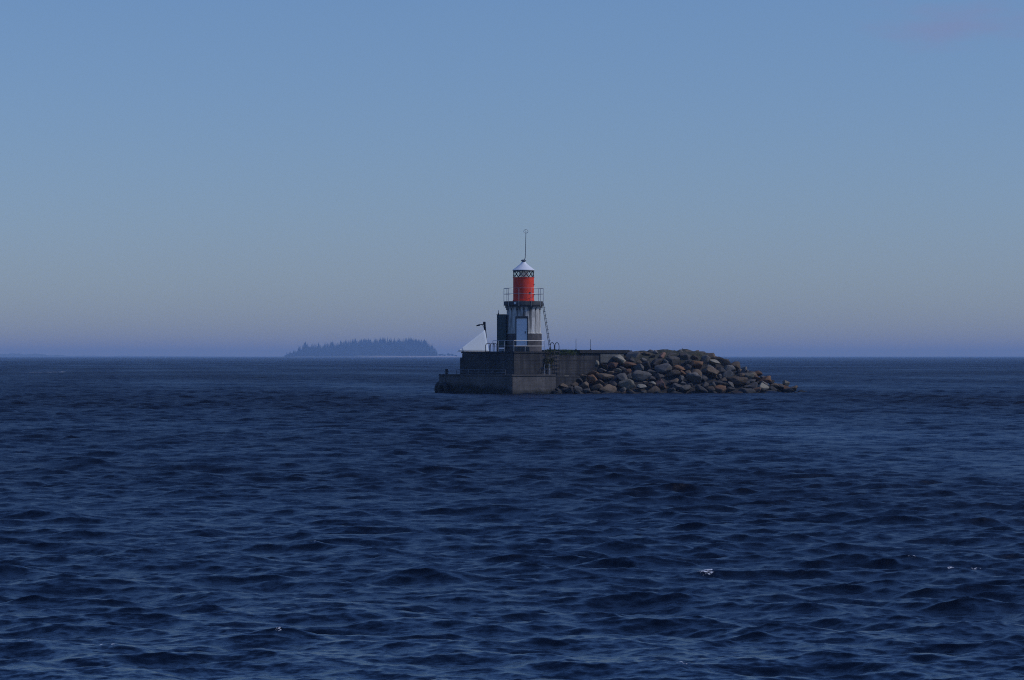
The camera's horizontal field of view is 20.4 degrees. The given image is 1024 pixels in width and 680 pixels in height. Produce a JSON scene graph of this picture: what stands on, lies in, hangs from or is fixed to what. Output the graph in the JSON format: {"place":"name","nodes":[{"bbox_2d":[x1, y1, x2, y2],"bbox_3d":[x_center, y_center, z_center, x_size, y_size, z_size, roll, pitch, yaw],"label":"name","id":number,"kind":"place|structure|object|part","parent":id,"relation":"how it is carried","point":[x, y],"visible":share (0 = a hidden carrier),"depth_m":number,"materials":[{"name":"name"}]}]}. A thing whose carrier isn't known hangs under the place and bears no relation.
{"place":"outdoors","nodes":[
{"label":"outdoors","id":0,"kind":"place"},
{"bbox_2d":[0,353,233,356],"bbox_3d":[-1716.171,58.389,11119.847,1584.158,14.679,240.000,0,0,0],"label":"distant shore","id":1,"kind":"structure","parent":0,"point":[21,355],"depth_m":11025.68,"materials":[{"name":"blue"}]},
{"bbox_2d":[292,354,457,356],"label":"island","id":2,"kind":"structure","parent":0,"point":[362,355],"depth_m":6994.89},
{"bbox_2d":[303,347,310,355],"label":"spruce tree","id":3,"kind":"object","parent":2,"relation":"on","point":[307,351],"visible":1,"depth_m":7011.70,"materials":[{"name":"green plant"}]},
{"bbox_2d":[284,345,435,356],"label":"undergrowth","id":4,"kind":"object","parent":2,"relation":"on","point":[328,348],"visible":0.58,"depth_m":7022.96,"materials":[{"name":"green plant"}]},
{"bbox_2d":[393,343,400,354],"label":"spruce tree","id":5,"kind":"object","parent":2,"relation":"on","point":[397,350],"visible":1,"depth_m":7002.26,"materials":[{"name":"green plant"}]},
{"bbox_2d":[421,348,426,355],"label":"spruce tree","id":6,"kind":"object","parent":2,"relation":"on","point":[423,353],"visible":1,"depth_m":7000.74,"materials":[{"name":"green plant"}]},
{"bbox_2d":[375,356,456,356],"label":"beach","id":7,"kind":"structure","parent":0,"point":[415,356],"depth_m":6978.10,"materials":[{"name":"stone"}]},
{"bbox_2d":[0,356,1023,679],"bbox_3d":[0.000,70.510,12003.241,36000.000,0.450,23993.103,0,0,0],"label":"sea","id":8,"kind":"structure","parent":0,"point":[366,518],"depth_m":47.36,"materials":[{"name":"blue liquid"}]},
{"bbox_2d":[438,374,555,393],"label":"quay platform","id":9,"kind":"structure","parent":8,"relation":"in","point":[506,383],"depth_m":209.97,"materials":[{"name":"concrete"}]},
{"bbox_2d":[434,381,438,392],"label":"tyre fender","id":10,"kind":"object","parent":9,"relation":"hanging from","point":[436,387],"visible":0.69,"depth_m":215.62,"materials":[{"name":"black rubber"}]},
{"bbox_2d":[438,374,449,392],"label":"tyre fender","id":11,"kind":"object","parent":9,"relation":"hanging from","point":[442,385],"visible":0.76,"depth_m":214.00,"materials":[{"name":"black rubber"}]},
{"bbox_2d":[456,369,505,374],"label":"ledge railing","id":12,"kind":"object","parent":9,"relation":"on","point":[478,372],"visible":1,"depth_m":211.34,"materials":[{"name":"grey metal"}]},
{"bbox_2d":[460,350,628,375],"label":"pier wall","id":13,"kind":"structure","parent":8,"relation":"in","point":[520,362],"depth_m":211.95,"materials":[{"name":"concrete"}]},
{"bbox_2d":[476,322,486,337],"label":"lamp post","id":14,"kind":"object","parent":13,"relation":"on","point":[484,324],"visible":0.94,"depth_m":215.69,"materials":[{"name":"black metal"}]},
{"bbox_2d":[457,330,488,351],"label":"white canopy","id":15,"kind":"object","parent":14,"relation":"attached to","point":[478,342],"visible":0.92,"depth_m":215.13,"materials":[{"name":"fabric"}]},
{"bbox_2d":[485,343,494,373],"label":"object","id":16,"kind":"structure","parent":13,"relation":"attached to","point":[489,356],"depth_m":211.54,"materials":[{"name":"metal"}]},
{"bbox_2d":[496,310,506,350],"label":"equipment cabinet","id":17,"kind":"object","parent":13,"relation":"on","point":[501,326],"visible":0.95,"depth_m":211.59,"materials":[{"name":"grey metal"}]},
{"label":"cabinet door","id":18,"kind":"part","parent":17,"relation":"part of","materials":[{"name":"grey metal"}]},
{"bbox_2d":[493,340,543,350],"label":"guard railing","id":19,"kind":"object","parent":13,"relation":"on","point":[513,340],"visible":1,"depth_m":210.09,"materials":[{"name":"metal"}]},
{"bbox_2d":[504,229,543,350],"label":"lighthouse","id":20,"kind":"object","parent":13,"relation":"on","point":[523,308],"visible":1,"depth_m":211.35,"materials":[{"name":"concrete"}]},
{"bbox_2d":[516,318,526,345],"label":"door","id":21,"kind":"structure","parent":20,"relation":"in","point":[521,323],"depth_m":210.88,"materials":[{"name":"white paint"}]},
{"bbox_2d":[542,303,550,349],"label":"leaning ladder","id":22,"kind":"object","parent":13,"relation":"on","point":[547,327],"visible":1,"depth_m":212.35,"materials":[{"name":"grey metal"}]},
{"bbox_2d":[545,349,554,373],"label":"hanging shrub","id":23,"kind":"object","parent":13,"relation":"hanging from","point":[550,362],"visible":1,"depth_m":210.98,"materials":[{"name":"green plant"}]},
{"bbox_2d":[550,342,558,373],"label":"ladder","id":24,"kind":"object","parent":13,"relation":"attached to","point":[554,356],"depth_m":211.40,"materials":[{"name":"metal"}]},
{"bbox_2d":[544,349,588,354],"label":"grass","id":25,"kind":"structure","parent":13,"relation":"on","point":[569,351],"depth_m":212.33,"materials":[{"name":"green plant"}]},
{"bbox_2d":[555,376,586,389],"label":"stub wall","id":26,"kind":"structure","parent":8,"relation":"in","point":[567,380],"depth_m":211.34,"materials":[{"name":"concrete"}]},
{"bbox_2d":[564,349,781,393],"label":"breakwater rubble","id":27,"kind":"object","parent":8,"relation":"in","point":[665,380],"visible":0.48,"depth_m":213.99,"materials":[{"name":"stone"}]},
{"bbox_2d":[561,386,573,393],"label":"boulder","id":28,"kind":"object","parent":27,"relation":"on","point":[569,389],"visible":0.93,"depth_m":210.02,"materials":[{"name":"stone"}]},
{"bbox_2d":[574,386,582,391],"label":"boulder","id":29,"kind":"object","parent":27,"relation":"on","point":[578,388],"visible":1,"depth_m":210.33,"materials":[{"name":"grey stone"}]},
{"bbox_2d":[576,378,582,383],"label":"boulder","id":30,"kind":"object","parent":27,"relation":"on","point":[579,380],"visible":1,"depth_m":211.68,"materials":[{"name":"stone"}]},
{"bbox_2d":[579,381,588,388],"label":"boulder","id":31,"kind":"object","parent":27,"relation":"on","point":[584,385],"visible":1,"depth_m":211.03,"materials":[{"name":"grey stone"}]},
{"bbox_2d":[583,388,590,392],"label":"boulder","id":32,"kind":"object","parent":27,"relation":"on","point":[587,390],"visible":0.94,"depth_m":210.01,"materials":[{"name":"grey stone"}]},
{"bbox_2d":[587,374,596,384],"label":"boulder","id":33,"kind":"object","parent":27,"relation":"on","point":[591,378],"visible":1,"depth_m":211.80,"materials":[{"name":"stone"}]},
{"bbox_2d":[586,371,597,377],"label":"boulder","id":34,"kind":"object","parent":27,"relation":"on","point":[592,372],"visible":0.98,"depth_m":212.80,"materials":[{"name":"stone"}]},
{"bbox_2d":[590,384,602,390],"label":"boulder","id":35,"kind":"object","parent":27,"relation":"on","point":[596,387],"visible":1,"depth_m":210.68,"materials":[{"name":"grey stone"}]},
{"bbox_2d":[595,380,605,385],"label":"boulder","id":36,"kind":"object","parent":27,"relation":"on","point":[600,382],"visible":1,"depth_m":211.32,"materials":[{"name":"grey stone"}]},
{"bbox_2d":[600,363,608,369],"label":"boulder","id":37,"kind":"object","parent":27,"relation":"on","point":[605,366],"visible":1,"depth_m":213.97,"materials":[{"name":"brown stone"}]},
{"bbox_2d":[596,373,613,378],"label":"boulder","id":38,"kind":"object","parent":27,"relation":"on","point":[604,376],"visible":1,"depth_m":212.08,"materials":[{"name":"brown stone"}]},
{"bbox_2d":[599,384,616,392],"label":"boulder","id":39,"kind":"object","parent":27,"relation":"on","point":[609,388],"visible":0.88,"depth_m":210.63,"materials":[{"name":"brown stone"}]},
{"bbox_2d":[607,362,617,368],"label":"boulder","id":40,"kind":"object","parent":27,"relation":"on","point":[611,365],"visible":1,"depth_m":213.54,"materials":[{"name":"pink stone"}]},
{"bbox_2d":[608,381,618,385],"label":"boulder","id":41,"kind":"object","parent":27,"relation":"on","point":[613,383],"visible":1,"depth_m":211.23,"materials":[{"name":"stone"}]},
{"bbox_2d":[612,355,625,364],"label":"boulder","id":42,"kind":"object","parent":27,"relation":"on","point":[620,359],"visible":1,"depth_m":214.24,"materials":[{"name":"stone"}]},
{"bbox_2d":[616,373,627,380],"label":"boulder","id":43,"kind":"object","parent":27,"relation":"on","point":[621,376],"visible":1,"depth_m":212.02,"materials":[{"name":"grey stone"}]},
{"bbox_2d":[617,379,635,389],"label":"boulder","id":44,"kind":"object","parent":27,"relation":"on","point":[627,384],"visible":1,"depth_m":211.10,"materials":[{"name":"stone"}]},
{"bbox_2d":[623,369,631,374],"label":"boulder","id":45,"kind":"object","parent":27,"relation":"on","point":[626,371],"visible":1,"depth_m":212.72,"materials":[{"name":"stone"}]},
{"bbox_2d":[623,362,635,366],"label":"boulder","id":46,"kind":"object","parent":27,"relation":"on","point":[628,364],"visible":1,"depth_m":213.50,"materials":[{"name":"stone"}]},
{"bbox_2d":[626,389,636,393],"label":"boulder","id":47,"kind":"object","parent":27,"relation":"on","point":[629,391],"visible":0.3,"depth_m":210.67,"materials":[{"name":"grey stone"}]},
{"bbox_2d":[626,351,639,359],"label":"boulder","id":48,"kind":"object","parent":27,"relation":"on","point":[635,354],"visible":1,"depth_m":214.94,"materials":[{"name":"grey stone"}]},
{"bbox_2d":[632,364,643,370],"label":"boulder","id":49,"kind":"object","parent":27,"relation":"on","point":[639,367],"visible":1,"depth_m":213.34,"materials":[{"name":"grey stone"}]},
{"bbox_2d":[630,370,651,380],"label":"boulder","id":50,"kind":"object","parent":27,"relation":"on","point":[638,375],"visible":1,"depth_m":212.35,"materials":[{"name":"grey stone"}]},
{"bbox_2d":[637,384,646,387],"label":"boulder","id":51,"kind":"object","parent":27,"relation":"on","point":[641,385],"visible":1,"depth_m":211.23,"materials":[{"name":"stone"}]},
{"bbox_2d":[641,361,650,370],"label":"boulder","id":52,"kind":"object","parent":27,"relation":"on","point":[646,365],"visible":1,"depth_m":213.71,"materials":[{"name":"stone"}]},
{"bbox_2d":[647,369,655,375],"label":"boulder","id":53,"kind":"object","parent":27,"relation":"on","point":[652,372],"visible":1,"depth_m":212.93,"materials":[{"name":"grey stone"}]},
{"bbox_2d":[647,386,660,392],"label":"boulder","id":54,"kind":"object","parent":27,"relation":"on","point":[653,389],"visible":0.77,"depth_m":211.15,"materials":[{"name":"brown stone"}]},
{"bbox_2d":[652,358,662,365],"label":"boulder","id":55,"kind":"object","parent":27,"relation":"on","point":[657,361],"visible":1,"depth_m":214.24,"materials":[{"name":"stone"}]},
{"bbox_2d":[655,373,663,379],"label":"boulder","id":56,"kind":"object","parent":27,"relation":"on","point":[658,376],"visible":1,"depth_m":212.54,"materials":[{"name":"stone"}]},
{"bbox_2d":[655,379,665,388],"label":"boulder","id":57,"kind":"object","parent":27,"relation":"on","point":[660,383],"visible":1,"depth_m":211.76,"materials":[{"name":"grey stone"}]},
{"bbox_2d":[659,352,665,357],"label":"boulder","id":58,"kind":"object","parent":27,"relation":"on","point":[662,354],"visible":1,"depth_m":215.00,"materials":[{"name":"pink stone"}]},
{"bbox_2d":[654,363,671,373],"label":"boulder","id":59,"kind":"object","parent":27,"relation":"on","point":[664,368],"visible":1,"depth_m":213.51,"materials":[{"name":"grey stone"}]},
{"bbox_2d":[667,388,675,392],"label":"boulder","id":60,"kind":"object","parent":27,"relation":"on","point":[670,390],"visible":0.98,"depth_m":211.23,"materials":[{"name":"grey stone"}]},
{"bbox_2d":[666,356,679,365],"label":"boulder","id":61,"kind":"object","parent":27,"relation":"on","point":[674,360],"visible":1,"depth_m":214.53,"materials":[{"name":"grey stone"}]},
{"bbox_2d":[665,369,680,376],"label":"boulder","id":62,"kind":"object","parent":27,"relation":"on","point":[672,372],"visible":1,"depth_m":213.09,"materials":[{"name":"grey stone"}]},
{"bbox_2d":[669,378,678,383],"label":"boulder","id":63,"kind":"object","parent":27,"relation":"on","point":[675,380],"visible":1,"depth_m":212.21,"materials":[{"name":"grey stone"}]},
{"bbox_2d":[672,383,682,387],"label":"boulder","id":64,"kind":"object","parent":27,"relation":"on","point":[675,385],"visible":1,"depth_m":211.69,"materials":[{"name":"stone"}]},
{"bbox_2d":[673,365,684,369],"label":"boulder","id":65,"kind":"object","parent":27,"relation":"on","point":[677,367],"visible":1,"depth_m":213.74,"materials":[{"name":"stone"}]},
{"bbox_2d":[679,352,690,359],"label":"boulder","id":66,"kind":"object","parent":27,"relation":"on","point":[685,356],"visible":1,"depth_m":215.15,"materials":[{"name":"stone"}]},
{"bbox_2d":[679,384,691,391],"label":"boulder","id":67,"kind":"object","parent":27,"relation":"on","point":[686,387],"visible":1,"depth_m":211.41,"materials":[{"name":"grey stone"}]},
{"bbox_2d":[684,364,691,370],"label":"boulder","id":68,"kind":"object","parent":27,"relation":"on","point":[687,367],"visible":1,"depth_m":214.02,"materials":[{"name":"stone"}]},
{"bbox_2d":[685,372,701,382],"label":"boulder","id":69,"kind":"object","parent":27,"relation":"on","point":[695,377],"visible":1,"depth_m":212.78,"materials":[{"name":"grey stone"}]},
{"bbox_2d":[689,361,702,368],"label":"boulder","id":70,"kind":"object","parent":27,"relation":"on","point":[697,364],"visible":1,"depth_m":214.57,"materials":[{"name":"stone"}]},
{"bbox_2d":[695,385,707,392],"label":"boulder","id":71,"kind":"object","parent":27,"relation":"on","point":[699,389],"visible":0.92,"depth_m":211.57,"materials":[{"name":"stone"}]},
{"bbox_2d":[701,375,707,380],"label":"boulder","id":72,"kind":"object","parent":27,"relation":"on","point":[704,377],"visible":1,"depth_m":213.24,"materials":[{"name":"stone"}]},
{"bbox_2d":[691,369,702,375],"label":"boulder","id":73,"kind":"object","parent":72,"relation":"on","point":[699,372],"visible":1,"depth_m":213.57,"materials":[{"name":"grey stone"}]},
{"bbox_2d":[701,355,709,363],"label":"boulder","id":74,"kind":"object","parent":27,"relation":"on","point":[705,359],"visible":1,"depth_m":215.47,"materials":[{"name":"grey stone"}]},
{"bbox_2d":[702,381,708,387],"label":"boulder","id":75,"kind":"object","parent":27,"relation":"on","point":[705,384],"visible":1,"depth_m":212.43,"materials":[{"name":"stone"}]},
{"bbox_2d":[707,386,714,390],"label":"boulder","id":76,"kind":"object","parent":27,"relation":"on","point":[710,388],"visible":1,"depth_m":212.18,"materials":[{"name":"grey stone"}]},
{"bbox_2d":[708,353,714,358],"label":"boulder","id":77,"kind":"object","parent":27,"relation":"on","point":[711,355],"visible":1,"depth_m":216.24,"materials":[{"name":"brown stone"}]},
{"bbox_2d":[701,366,722,377],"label":"boulder","id":78,"kind":"object","parent":27,"relation":"on","point":[709,371],"visible":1,"depth_m":213.81,"materials":[{"name":"grey stone"}]},
{"bbox_2d":[708,359,719,363],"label":"boulder","id":79,"kind":"object","parent":27,"relation":"on","point":[712,361],"visible":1,"depth_m":215.72,"materials":[{"name":"stone"}]},
{"bbox_2d":[710,380,725,385],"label":"boulder","id":80,"kind":"object","parent":27,"relation":"on","point":[718,382],"visible":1,"depth_m":213.06,"materials":[{"name":"stone"}]},
{"bbox_2d":[714,385,725,392],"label":"boulder","id":81,"kind":"object","parent":27,"relation":"on","point":[720,388],"visible":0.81,"depth_m":212.41,"materials":[{"name":"stone"}]},
{"bbox_2d":[716,367,725,372],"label":"boulder","id":82,"kind":"object","parent":27,"relation":"on","point":[720,369],"visible":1,"depth_m":215.10,"materials":[{"name":"stone"}]},
{"bbox_2d":[715,356,729,365],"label":"boulder","id":83,"kind":"object","parent":27,"relation":"on","point":[723,361],"visible":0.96,"depth_m":216.63,"materials":[{"name":"stone"}]},
{"bbox_2d":[721,370,732,378],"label":"boulder","id":84,"kind":"object","parent":27,"relation":"on","point":[728,373],"visible":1,"depth_m":214.99,"materials":[{"name":"grey stone"}]},
{"bbox_2d":[723,365,734,370],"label":"boulder","id":85,"kind":"object","parent":27,"relation":"on","point":[729,367],"visible":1,"depth_m":215.64,"materials":[{"name":"grey stone"}]},
{"bbox_2d":[726,387,734,391],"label":"boulder","id":86,"kind":"object","parent":27,"relation":"on","point":[729,389],"visible":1,"depth_m":212.99,"materials":[{"name":"stone"}]},
{"bbox_2d":[730,361,740,370],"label":"boulder","id":87,"kind":"object","parent":27,"relation":"on","point":[736,364],"visible":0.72,"depth_m":217.15,"materials":[{"name":"grey stone"}]},
{"bbox_2d":[726,376,747,384],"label":"boulder","id":88,"kind":"object","parent":27,"relation":"on","point":[736,380],"visible":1,"depth_m":214.41,"materials":[{"name":"grey stone"}]},
{"bbox_2d":[740,366,746,372],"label":"boulder","id":89,"kind":"object","parent":27,"relation":"on","point":[744,369],"visible":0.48,"depth_m":218.50,"materials":[{"name":"grey stone"}]},
{"bbox_2d":[738,388,755,392],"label":"boulder","id":90,"kind":"object","parent":27,"relation":"on","point":[747,390],"visible":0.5,"depth_m":213.34,"materials":[{"name":"stone"}]},
{"bbox_2d":[744,373,753,379],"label":"boulder","id":91,"kind":"object","parent":27,"relation":"on","point":[749,375],"visible":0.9,"depth_m":216.78,"materials":[{"name":"stone"}]},
{"bbox_2d":[749,382,757,388],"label":"boulder","id":92,"kind":"object","parent":27,"relation":"on","point":[754,384],"visible":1,"depth_m":214.95,"materials":[{"name":"stone"}]},
{"bbox_2d":[757,383,768,388],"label":"boulder","id":93,"kind":"object","parent":27,"relation":"on","point":[762,386],"visible":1,"depth_m":215.60,"materials":[{"name":"stone"}]},
{"bbox_2d":[759,376,771,382],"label":"boulder","id":94,"kind":"object","parent":27,"relation":"on","point":[766,379],"visible":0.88,"depth_m":217.52,"materials":[{"name":"stone"}]},
{"bbox_2d":[782,380,789,385],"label":"boulder","id":95,"kind":"object","parent":27,"relation":"on","point":[785,383],"visible":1,"depth_m":218.34,"materials":[{"name":"stone"}]},
{"bbox_2d":[782,388,792,391],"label":"boulder","id":96,"kind":"object","parent":27,"relation":"on","point":[788,390],"visible":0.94,"depth_m":216.94,"materials":[{"name":"stone"}]},
{"bbox_2d":[0,0,1023,355],"label":"sky","id":97,"kind":"structure","parent":0,"point":[178,177],"materials":[{"name":"blue"}]}
]}

